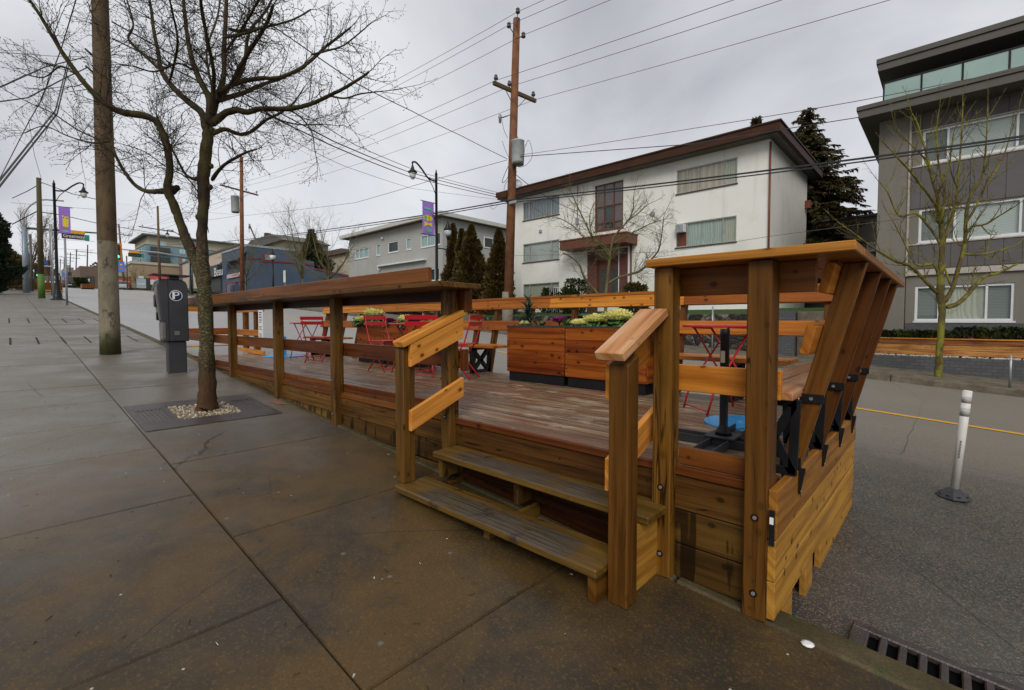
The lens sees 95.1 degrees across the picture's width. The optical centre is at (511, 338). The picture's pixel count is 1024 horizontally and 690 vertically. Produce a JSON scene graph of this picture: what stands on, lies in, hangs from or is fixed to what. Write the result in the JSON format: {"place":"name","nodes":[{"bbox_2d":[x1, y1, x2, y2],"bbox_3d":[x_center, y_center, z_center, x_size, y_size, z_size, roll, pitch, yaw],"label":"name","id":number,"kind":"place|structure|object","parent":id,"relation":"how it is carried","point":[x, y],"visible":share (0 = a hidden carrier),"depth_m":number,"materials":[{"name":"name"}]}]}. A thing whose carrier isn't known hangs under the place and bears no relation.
{"place":"outdoors","nodes":[
{"label":"outdoors","id":0,"kind":"place"},
{"bbox_2d":[0,285,907,689],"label":"pavement","id":1,"kind":"structure","parent":0,"point":[184,597],"depth_m":2.29,"materials":[{"name":"concrete"}]},
{"bbox_2d":[0,212,28,292],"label":"evergreen tree","id":2,"kind":"object","parent":1,"relation":"on","point":[10,269],"visible":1,"depth_m":31.53,"materials":[{"name":"green plant"}]},
{"bbox_2d":[7,249,37,289],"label":"hedge","id":3,"kind":"object","parent":1,"relation":"on","point":[16,283],"visible":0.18,"depth_m":41.96,"materials":[{"name":"green plant"}]},
{"bbox_2d":[29,234,33,290],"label":"signal post","id":4,"kind":"object","parent":1,"relation":"on","point":[31,262],"visible":1,"depth_m":40.34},
{"bbox_2d":[14,199,52,271],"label":"bare tree","id":5,"kind":"object","parent":1,"relation":"on","point":[35,244],"visible":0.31,"depth_m":46.03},
{"bbox_2d":[36,177,45,297],"bbox_3d":[-29.366,-6.203,29.123,0.380,7.419,0.338,2,3,43],"label":"utility pole","id":6,"kind":"object","parent":1,"relation":"on","point":[40,274],"visible":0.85,"depth_m":29.06,"materials":[{"name":"green paint"}]},
{"bbox_2d":[21,199,96,292],"bbox_3d":[-36.798,-7.536,39.033,0.425,7.697,5.693,2,3,43],"label":"signal pole","id":7,"kind":"object","parent":1,"relation":"on","point":[26,276],"visible":0.77,"depth_m":37.08,"materials":[{"name":"grey metal"}]},
{"bbox_2d":[61,230,89,240],"bbox_3d":[-36.458,-8.594,39.139,0.100,0.769,1.713,2,3,43],"label":"street name sign","id":8,"kind":"object","parent":7,"relation":"attached to","point":[78,235],"visible":0.98,"depth_m":39.18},
{"bbox_2d":[64,239,67,304],"bbox_3d":[-22.327,-3.305,23.451,0.105,3.320,0.090,2,3,43],"label":"sign post","id":9,"kind":"object","parent":1,"relation":"on","point":[65,263],"visible":0.88,"depth_m":23.43,"materials":[{"name":"metal"}]},
{"bbox_2d":[50,180,88,299],"bbox_3d":[-26.743,-5.873,28.314,0.680,7.260,1.874,2,3,43],"label":"street lamp","id":10,"kind":"object","parent":1,"relation":"on","point":[57,294],"visible":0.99,"depth_m":27.86,"materials":[{"name":"black metal"}]},
{"bbox_2d":[57,206,73,234],"bbox_3d":[-26.868,-7.071,28.135,0.071,1.618,0.749,2,3,43],"label":"street banner","id":11,"kind":"object","parent":10,"relation":"attached to","point":[64,221],"visible":1,"depth_m":28.12,"materials":[{"name":"purple fabric"}]},
{"bbox_2d":[85,0,120,354],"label":"utility pole","id":12,"kind":"object","parent":1,"relation":"on","point":[108,295],"visible":0.75,"depth_m":8.59,"materials":[{"name":"wood"}]},
{"bbox_2d":[0,51,70,181],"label":"overhead wire","id":13,"kind":"object","parent":12,"relation":"attached to","point":[18,156],"visible":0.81,"depth_m":5.51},
{"bbox_2d":[0,56,70,186],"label":"overhead wire","id":14,"kind":"object","parent":12,"relation":"attached to","point":[18,162],"visible":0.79,"depth_m":5.46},
{"bbox_2d":[0,0,76,176],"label":"overhead wire","id":15,"kind":"object","parent":12,"relation":"attached to","point":[45,90],"visible":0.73,"depth_m":10.79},
{"bbox_2d":[148,273,190,373],"bbox_3d":[-5.265,-0.206,7.227,0.320,1.532,0.492,2,3,43],"label":"parking pay station","id":16,"kind":"object","parent":1,"relation":"on","point":[170,299],"visible":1,"depth_m":7.18,"materials":[{"name":"metal"}]},
{"bbox_2d":[124,394,281,431],"bbox_3d":[-3.418,0.807,5.196,1.200,0.109,1.220,2,3,43],"label":"tree grate","id":17,"kind":"object","parent":1,"relation":"on","point":[175,421],"visible":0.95,"depth_m":5.03,"materials":[{"name":"metal"}]},
{"bbox_2d":[167,401,241,418],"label":"gravel","id":18,"kind":"structure","parent":17,"relation":"in","point":[211,413],"depth_m":5.15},
{"bbox_2d":[0,0,433,411],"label":"bare street tree","id":19,"kind":"object","parent":1,"relation":"on","point":[198,254],"visible":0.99,"depth_m":5.17,"materials":[{"name":"brown plant"}]},
{"bbox_2d":[27,298,563,689],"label":"joint","id":20,"kind":"object","parent":1,"relation":"attached to","point":[342,668],"visible":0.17,"depth_m":2.21,"materials":[{"name":"concrete"}]},
{"bbox_2d":[144,288,823,316],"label":"grass bank","id":21,"kind":"structure","parent":0,"point":[727,311],"depth_m":21.07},
{"bbox_2d":[124,261,178,289],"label":"tan shops","id":22,"kind":"structure","parent":21,"relation":"on","point":[152,267],"depth_m":102.94,"materials":[{"name":"beige"}]},
{"bbox_2d":[128,233,239,263],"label":"blue apartment block","id":23,"kind":"structure","parent":21,"relation":"on","point":[147,242],"depth_m":152.37,"materials":[{"name":"teal"}]},
{"bbox_2d":[195,264,222,294],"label":"dark shop","id":24,"kind":"structure","parent":21,"relation":"on","point":[216,276],"depth_m":58.82},
{"bbox_2d":[178,244,244,293],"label":"pale building","id":25,"kind":"structure","parent":21,"relation":"on","point":[184,265],"depth_m":98.65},
{"bbox_2d":[219,244,348,292],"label":"blue shop","id":26,"kind":"structure","parent":21,"relation":"on","point":[231,280],"depth_m":54.44,"materials":[{"name":"paint"}]},
{"bbox_2d":[248,233,330,267],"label":"gabled house","id":27,"kind":"structure","parent":21,"relation":"on","point":[266,242],"depth_m":86.95,"materials":[{"name":"beige paint"}]},
{"bbox_2d":[296,228,335,271],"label":"conifer","id":28,"kind":"object","parent":21,"relation":"on","point":[312,255],"visible":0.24,"depth_m":59.80,"materials":[{"name":"green plant"}]},
{"bbox_2d":[327,248,349,276],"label":"gabled house","id":29,"kind":"structure","parent":21,"relation":"on","point":[345,267],"depth_m":67.47,"materials":[{"name":"beige"}]},
{"bbox_2d":[339,210,505,314],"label":"grey house","id":30,"kind":"structure","parent":21,"relation":"on","point":[400,245],"depth_m":40.02,"materials":[{"name":"paint"}]},
{"bbox_2d":[420,232,440,248],"bbox_3d":[-6.528,-7.832,37.562,2.680,1.060,0.175,2,3,43],"label":"window","id":31,"kind":"structure","parent":30,"relation":"in","point":[426,240],"depth_m":37.82,"materials":[{"name":"white glass"}]},
{"bbox_2d":[439,222,457,281],"bbox_3d":[-4.114,-4.766,32.726,1.898,6.592,2.000,2,3,43],"label":"columnar cedar","id":32,"kind":"object","parent":21,"relation":"on","point":[446,274],"visible":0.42,"depth_m":32.43,"materials":[{"name":"green plant"}]},
{"bbox_2d":[452,228,464,278],"bbox_3d":[-3.428,-4.459,31.812,1.944,6.058,2.117,2,3,43],"label":"columnar cedar","id":33,"kind":"object","parent":21,"relation":"on","point":[458,244],"visible":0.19,"depth_m":31.45,"materials":[{"name":"green plant"}]},
{"bbox_2d":[449,224,490,312],"bbox_3d":[-2.383,-4.409,30.507,3.124,6.022,3.480,2,3,43],"label":"columnar cedar","id":34,"kind":"object","parent":21,"relation":"on","point":[471,248],"visible":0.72,"depth_m":29.85,"materials":[{"name":"green plant"}]},
{"bbox_2d":[473,227,519,315],"bbox_3d":[-0.970,-4.028,28.441,2.775,5.422,3.055,2,3,43],"label":"columnar cedar","id":35,"kind":"object","parent":21,"relation":"on","point":[493,282],"visible":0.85,"depth_m":28.13,"materials":[{"name":"green plant"}]},
{"bbox_2d":[539,287,560,313],"bbox_3d":[2.261,-2.186,27.596,1.926,1.699,1.829,2,3,43],"label":"shrub","id":36,"kind":"object","parent":21,"relation":"on","point":[546,292],"visible":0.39,"depth_m":27.32,"materials":[{"name":"green plant"}]},
{"bbox_2d":[556,277,595,312],"bbox_3d":[3.640,-2.289,25.616,2.341,2.049,2.583,2,3,43],"label":"shrub","id":37,"kind":"object","parent":21,"relation":"on","point":[574,280],"visible":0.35,"depth_m":25.28,"materials":[{"name":"green plant"}]},
{"bbox_2d":[617,281,645,311],"bbox_3d":[6.123,-2.043,23.632,1.773,1.697,1.905,0,2,0],"label":"shrub","id":38,"kind":"object","parent":21,"relation":"on","point":[627,286],"visible":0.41,"depth_m":23.45,"materials":[{"name":"green plant"}]},
{"bbox_2d":[497,118,823,319],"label":"apartment building","id":39,"kind":"structure","parent":21,"relation":"on","point":[707,214],"depth_m":24.18,"materials":[{"name":"beige paint"}]},
{"bbox_2d":[522,196,559,221],"bbox_3d":[1.842,-8.221,29.752,3.050,1.250,0.175,2,3,43],"label":"window","id":40,"kind":"structure","parent":39,"relation":"in","point":[544,206],"depth_m":29.89,"materials":[{"name":"glass"}]},
{"bbox_2d":[522,239,559,263],"bbox_3d":[1.842,-5.488,29.852,3.050,1.260,0.175,2,3,43],"label":"window","id":41,"kind":"structure","parent":39,"relation":"in","point":[533,249],"depth_m":29.92,"materials":[{"name":"glass"}]},
{"bbox_2d":[523,282,558,296],"bbox_3d":[1.842,-2.869,29.948,3.050,1.260,0.175,2,3,43],"label":"window","id":42,"kind":"structure","parent":39,"relation":"in","point":[534,290],"depth_m":30.31,"materials":[{"name":"glass"}]},
{"bbox_2d":[598,264,617,293],"bbox_3d":[5.516,-2.876,26.569,1.430,2.600,0.080,2,3,43],"label":"entrance door","id":43,"kind":"structure","parent":39,"relation":"in","point":[602,269],"depth_m":26.52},
{"bbox_2d":[595,180,623,231],"bbox_3d":[5.465,-7.392,26.400,1.900,2.660,0.165,2,3,43],"label":"window","id":44,"kind":"structure","parent":39,"relation":"in","point":[614,212],"depth_m":26.45,"materials":[{"name":"glass"}]},
{"bbox_2d":[675,216,736,248],"bbox_3d":[9.407,-5.115,22.819,2.980,1.250,0.175,2,3,43],"label":"window","id":45,"kind":"structure","parent":39,"relation":"in","point":[718,230],"depth_m":22.71,"materials":[{"name":"glass"}]},
{"bbox_2d":[675,157,737,195],"bbox_3d":[9.407,-7.803,22.720,2.980,1.250,0.175,2,3,43],"label":"window","id":46,"kind":"structure","parent":39,"relation":"in","point":[729,166],"depth_m":22.73,"materials":[{"name":"glass"}]},
{"bbox_2d":[791,107,875,282],"bbox_3d":[18.691,-7.764,29.224,10.197,12.983,10.680,0,2,-4],"label":"spruce tree","id":47,"kind":"object","parent":21,"relation":"on","point":[828,193],"visible":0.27,"depth_m":27.75,"materials":[{"name":"green plant"}]},
{"bbox_2d":[804,213,905,325],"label":"garage building","id":48,"kind":"structure","parent":21,"relation":"on","point":[865,231],"depth_m":26.52,"materials":[{"name":"beige paint"}]},
{"bbox_2d":[856,15,1023,339],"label":"apartment building","id":49,"kind":"structure","parent":21,"relation":"on","point":[993,48],"depth_m":15.91,"materials":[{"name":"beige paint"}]},
{"bbox_2d":[913,283,1015,322],"bbox_3d":[15.390,-1.178,16.023,2.530,1.300,0.175,2,3,43],"label":"window","id":50,"kind":"structure","parent":49,"relation":"in","point":[992,303],"depth_m":15.88,"materials":[{"name":"white glass"}]},
{"bbox_2d":[917,197,1023,243],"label":"window","id":51,"kind":"structure","parent":49,"relation":"in","point":[1011,223],"depth_m":15.63,"materials":[{"name":"white glass"}]},
{"bbox_2d":[922,111,1023,164],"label":"window","id":52,"kind":"structure","parent":49,"relation":"in","point":[1002,125],"depth_m":15.70,"materials":[{"name":"white glass"}]},
{"bbox_2d":[0,0,1023,277],"label":"sky","id":53,"kind":"structure","parent":0,"point":[832,60],"materials":[{"name":"grey"}]},
{"bbox_2d":[47,288,1023,688],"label":"road","id":54,"kind":"structure","parent":0,"point":[913,558],"depth_m":3.58,"materials":[{"name":"asphalt"}]},
{"bbox_2d":[27,219,58,282],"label":"bare tree","id":55,"kind":"object","parent":54,"relation":"on","point":[47,270],"visible":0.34,"depth_m":50.98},
{"bbox_2d":[45,291,963,689],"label":"kerb","id":56,"kind":"structure","parent":54,"relation":"on","point":[903,675],"depth_m":2.05,"materials":[{"name":"concrete"}]},
{"bbox_2d":[160,240,904,622],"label":"timber platform","id":57,"kind":"structure","parent":54,"relation":"on","point":[628,482],"depth_m":2.73,"materials":[{"name":"wood"}]},
{"bbox_2d":[300,317,329,362],"bbox_3d":[-3.541,0.025,8.547,0.430,0.831,0.444,0,2,5],"label":"folding chair","id":58,"kind":"object","parent":57,"relation":"on","point":[302,322],"visible":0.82,"depth_m":8.35,"materials":[{"name":"red metal"}]},
{"bbox_2d":[357,324,385,363],"bbox_3d":[-2.394,0.088,8.563,0.910,0.690,0.466,2,3,43],"label":"planter box","id":59,"kind":"object","parent":57,"relation":"on","point":[375,332],"visible":0.42,"depth_m":8.37,"materials":[{"name":"brown wood"}]},
{"bbox_2d":[360,308,384,325],"bbox_3d":[-2.498,-0.347,8.482,0.507,0.392,0.461,1,2,25],"label":"ornamental kale","id":60,"kind":"object","parent":59,"relation":"in","point":[372,312],"visible":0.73,"depth_m":8.38,"materials":[{"name":"yellow plant"}]},
{"bbox_2d":[363,316,394,372],"bbox_3d":[-1.920,0.079,7.066,0.444,0.831,0.430,1,3,34],"label":"folding chair","id":61,"kind":"object","parent":57,"relation":"on","point":[365,318],"visible":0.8,"depth_m":7.08,"materials":[{"name":"red metal"}]},
{"bbox_2d":[384,324,431,366],"bbox_3d":[-1.727,0.111,7.943,0.910,0.690,0.466,2,3,43],"label":"planter box","id":62,"kind":"object","parent":57,"relation":"on","point":[394,333],"visible":0.17,"depth_m":7.85,"materials":[{"name":"brown wood"}]},
{"bbox_2d":[405,315,437,376],"bbox_3d":[-1.249,0.106,6.353,0.430,0.831,0.444,-1,2,-17],"label":"folding chair","id":63,"kind":"object","parent":57,"relation":"on","point":[420,317],"visible":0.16,"depth_m":6.14,"materials":[{"name":"red metal"}]},
{"bbox_2d":[440,315,482,379],"bbox_3d":[-0.658,0.114,6.121,0.444,0.831,0.430,1,2,18],"label":"folding chair","id":64,"kind":"object","parent":57,"relation":"on","point":[478,323],"visible":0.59,"depth_m":6.03,"materials":[{"name":"red metal"}]},
{"bbox_2d":[507,325,570,385],"bbox_3d":[0.435,0.189,5.822,0.911,0.690,0.506,2,3,43],"label":"planter box","id":65,"kind":"object","parent":57,"relation":"on","point":[535,353],"visible":0.82,"depth_m":5.62,"materials":[{"name":"brown wood"}]},
{"bbox_2d":[507,294,548,325],"bbox_3d":[0.217,-0.315,6.014,0.569,0.509,0.527,2,3,43],"label":"palm kale","id":66,"kind":"object","parent":65,"relation":"on","point":[528,312],"visible":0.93,"depth_m":5.98,"materials":[{"name":"green plant"}]},
{"bbox_2d":[565,326,653,394],"bbox_3d":[1.137,0.213,5.170,1.001,0.690,0.506,2,3,43],"label":"planter box","id":67,"kind":"object","parent":57,"relation":"on","point":[585,368],"visible":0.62,"depth_m":5.10,"materials":[{"name":"brown wood"}]},
{"bbox_2d":[582,313,607,325],"bbox_3d":[0.964,-0.165,5.410,0.373,0.254,0.336,0,2,-10],"label":"ornamental kale","id":68,"kind":"object","parent":67,"relation":"in","point":[594,319],"visible":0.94,"depth_m":5.34,"materials":[{"name":"yellow plant"}]},
{"bbox_2d":[594,308,633,328],"bbox_3d":[1.130,-0.177,5.103,0.437,0.300,0.463,2,3,43],"label":"ornamental kale","id":69,"kind":"object","parent":67,"relation":"in","point":[616,316],"visible":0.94,"depth_m":4.98,"materials":[{"name":"yellow plant"}]},
{"bbox_2d":[682,324,746,415],"bbox_3d":[1.736,0.248,3.900,0.610,0.718,0.610,0,2,-7],"label":"folding table","id":70,"kind":"object","parent":57,"relation":"on","point":[704,326],"visible":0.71,"depth_m":3.75,"materials":[{"name":"red metal"}]},
{"bbox_2d":[678,329,807,460],"bbox_3d":[1.272,0.295,2.808,0.683,0.700,0.683,0,2,-4],"label":"umbrella base","id":71,"kind":"object","parent":57,"relation":"on","point":[722,437],"visible":0.69,"depth_m":2.79,"materials":[{"name":"black metal"}]},
{"bbox_2d":[704,415,782,433],"bbox_3d":[1.699,0.608,3.379,0.579,0.031,0.580,2,3,43],"label":"round floor plate","id":72,"kind":"object","parent":57,"relation":"on","point":[738,420],"visible":0.29,"depth_m":3.42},
{"bbox_2d":[119,289,1023,397],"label":"kerb","id":73,"kind":"structure","parent":54,"relation":"on","point":[957,385],"depth_m":10.99,"materials":[{"name":"concrete"}]},
{"bbox_2d":[124,292,1023,434],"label":"road centre line","id":74,"kind":"object","parent":54,"relation":"on","point":[859,408],"visible":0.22,"depth_m":7.24,"materials":[{"name":"yellow paint"}]},
{"bbox_2d":[848,620,1023,689],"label":"storm drain","id":75,"kind":"object","parent":54,"relation":"on","point":[950,671],"visible":0.64,"depth_m":2.10,"materials":[{"name":"metal"}]},
{"bbox_2d":[935,390,972,501],"bbox_3d":[3.853,0.919,4.073,0.220,0.945,0.220,1,2,20],"label":"flexible bollard","id":76,"kind":"object","parent":54,"relation":"on","point":[953,492],"visible":1,"depth_m":4.03,"materials":[{"name":"plastic"}]},
{"bbox_2d":[152,290,1023,389],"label":"pavement","id":77,"kind":"structure","parent":0,"point":[995,382],"depth_m":12.11,"materials":[{"name":"concrete"}]},
{"bbox_2d":[139,206,172,279],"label":"utility pole","id":78,"kind":"object","parent":77,"relation":"on","point":[158,229],"visible":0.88,"depth_m":68.50,"materials":[{"name":"grey paint"}]},
{"bbox_2d":[122,249,193,293],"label":"signal pole","id":79,"kind":"object","parent":77,"relation":"on","point":[178,256],"visible":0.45,"depth_m":57.04,"materials":[{"name":"grey metal"}]},
{"bbox_2d":[220,157,257,290],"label":"utility pole","id":80,"kind":"object","parent":77,"relation":"on","point":[237,206],"visible":0.94,"depth_m":44.38,"materials":[{"name":"grey paint"}]},
{"bbox_2d":[217,225,280,289],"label":"bare tree","id":81,"kind":"object","parent":77,"relation":"on","point":[250,263],"visible":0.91,"depth_m":45.32,"materials":[{"name":"brown plant"}]},
{"bbox_2d":[259,200,318,282],"bbox_3d":[-18.059,-7.158,38.529,4.082,8.985,4.739,1,2,27],"label":"bare tree","id":82,"kind":"object","parent":77,"relation":"on","point":[296,252],"visible":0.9,"depth_m":38.37,"materials":[{"name":"brown plant"}]},
{"bbox_2d":[269,217,370,281],"bbox_3d":[-14.524,-6.240,36.447,7.952,7.363,4.949,0,2,13],"label":"bare tree","id":83,"kind":"object","parent":77,"relation":"on","point":[329,269],"visible":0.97,"depth_m":36.31,"materials":[{"name":"brown plant"}]},
{"bbox_2d":[408,161,451,320],"bbox_3d":[-4.173,-4.799,24.134,0.680,8.056,2.664,2,3,43],"label":"street lamp","id":84,"kind":"object","parent":77,"relation":"on","point":[447,230],"visible":0.83,"depth_m":24.32,"materials":[{"name":"black metal"}]},
{"bbox_2d":[421,200,435,235],"bbox_3d":[-4.288,-6.129,23.962,0.087,1.706,0.940,2,3,43],"label":"street banner","id":85,"kind":"object","parent":84,"relation":"attached to","point":[427,218],"visible":1,"depth_m":23.93,"materials":[{"name":"purple fabric"}]},
{"bbox_2d":[490,7,536,320],"bbox_3d":[0.170,-7.142,20.431,2.151,13.820,1.987,0,2,-8],"label":"utility pole","id":86,"kind":"object","parent":77,"relation":"on","point":[516,149],"visible":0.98,"depth_m":20.47,"materials":[{"name":"wood"}]},
{"bbox_2d":[111,21,496,194],"bbox_3d":[-3.373,-5.348,14.548,2.420,1.688,14.081,1,2,24],"label":"overhead wire","id":87,"kind":"object","parent":86,"relation":"attached to","point":[306,126],"visible":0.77,"depth_m":10.31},
{"bbox_2d":[112,38,495,196],"bbox_3d":[-3.515,-5.279,14.633,2.348,1.647,14.072,1,2,23],"label":"overhead wire","id":88,"kind":"object","parent":86,"relation":"attached to","point":[307,133],"visible":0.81,"depth_m":10.37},
{"bbox_2d":[121,0,497,192],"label":"overhead wire","id":89,"kind":"object","parent":86,"relation":"attached to","point":[307,115],"visible":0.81,"depth_m":11.29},
{"bbox_2d":[131,0,609,218],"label":"overhead wire","id":90,"kind":"object","parent":86,"relation":"attached to","point":[435,80],"visible":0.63,"depth_m":22.36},
{"bbox_2d":[235,0,506,158],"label":"overhead wire","id":91,"kind":"object","parent":86,"relation":"attached to","point":[370,90],"visible":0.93,"depth_m":11.24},
{"bbox_2d":[128,0,732,227],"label":"overhead wire","id":92,"kind":"object","parent":86,"relation":"attached to","point":[511,75],"visible":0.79,"depth_m":18.16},
{"bbox_2d":[120,0,780,234],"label":"overhead wire","id":93,"kind":"object","parent":86,"relation":"attached to","point":[542,76],"visible":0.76,"depth_m":17.77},
{"bbox_2d":[121,0,888,238],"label":"overhead wire","id":94,"kind":"object","parent":86,"relation":"attached to","point":[613,78],"visible":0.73,"depth_m":17.56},
{"bbox_2d":[174,135,1023,244],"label":"overhead wire","id":95,"kind":"object","parent":86,"relation":"attached to","point":[956,145],"visible":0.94,"depth_m":14.07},
{"bbox_2d":[247,138,1023,240],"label":"overhead wire","id":96,"kind":"object","parent":86,"relation":"attached to","point":[717,179],"visible":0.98,"depth_m":13.81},
{"bbox_2d":[520,117,859,156],"bbox_3d":[6.272,-7.529,17.771,12.566,0.950,1.448,1,2,14],"label":"overhead wire","id":97,"kind":"object","parent":86,"relation":"attached to","point":[694,143],"visible":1,"depth_m":17.00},
{"bbox_2d":[519,196,1023,255],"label":"overhead wire","id":98,"kind":"object","parent":86,"relation":"attached to","point":[792,233],"visible":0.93,"depth_m":13.86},
{"bbox_2d":[522,67,1023,154],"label":"overhead wire","id":99,"kind":"object","parent":86,"relation":"attached to","point":[797,111],"visible":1,"depth_m":12.81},
{"bbox_2d":[530,172,678,320],"bbox_3d":[3.739,-3.450,18.459,5.979,6.457,2.855,0,2,5],"label":"bare street tree","id":100,"kind":"object","parent":77,"relation":"on","point":[608,259],"visible":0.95,"depth_m":18.20,"materials":[{"name":"brown plant"}]},
{"bbox_2d":[778,311,798,355],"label":"brick pier","id":101,"kind":"structure","parent":77,"relation":"on","point":[787,345],"depth_m":15.30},
{"bbox_2d":[824,70,1023,376],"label":"bare street tree","id":102,"kind":"object","parent":77,"relation":"on","point":[942,299],"visible":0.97,"depth_m":11.60,"materials":[{"name":"brown plant"}]},
{"bbox_2d":[871,337,1023,380],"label":"timber retaining wall","id":103,"kind":"structure","parent":77,"relation":"on","point":[990,349],"depth_m":12.40,"materials":[{"name":"orange wood"}]},
{"bbox_2d":[874,353,1023,360],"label":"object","id":104,"kind":"object","parent":103,"relation":"on","point":[949,356],"visible":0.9,"depth_m":12.49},
{"bbox_2d":[950,325,989,338],"bbox_3d":[12.292,-0.131,12.584,0.812,0.457,0.768,2,3,43],"label":"shrub","id":105,"kind":"object","parent":103,"relation":"on","point":[961,332],"visible":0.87,"depth_m":12.54,"materials":[{"name":"green plant"}]},
{"bbox_2d":[971,325,1007,340],"bbox_3d":[12.586,-0.120,12.380,0.727,0.453,0.940,2,3,43],"label":"shrub","id":106,"kind":"object","parent":103,"relation":"on","point":[986,330],"visible":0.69,"depth_m":12.19,"materials":[{"name":"green plant"}]},
{"bbox_2d":[987,326,1023,339],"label":"shrub","id":107,"kind":"object","parent":103,"relation":"on","point":[1010,329],"visible":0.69,"depth_m":11.94,"materials":[{"name":"green plant"}]},
{"bbox_3d":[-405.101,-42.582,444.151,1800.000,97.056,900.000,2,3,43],"label":"ground","id":108,"kind":"structure","parent":0,"visible":0},
{"bbox_2d":[72,266,97,288],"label":"building","id":109,"kind":"structure","parent":108,"relation":"on","point":[89,272],"depth_m":96.92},
{"bbox_2d":[483,316,566,320],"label":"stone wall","id":110,"kind":"structure","parent":108,"relation":"on","point":[540,318],"depth_m":23.34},
{"bbox_2d":[632,314,746,350],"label":"stone wall","id":111,"kind":"structure","parent":108,"relation":"on","point":[734,343],"depth_m":17.04,"materials":[{"name":"stone"}]},
{"bbox_2d":[796,311,823,357],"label":"concrete wall","id":112,"kind":"structure","parent":108,"relation":"on","point":[812,316],"depth_m":15.07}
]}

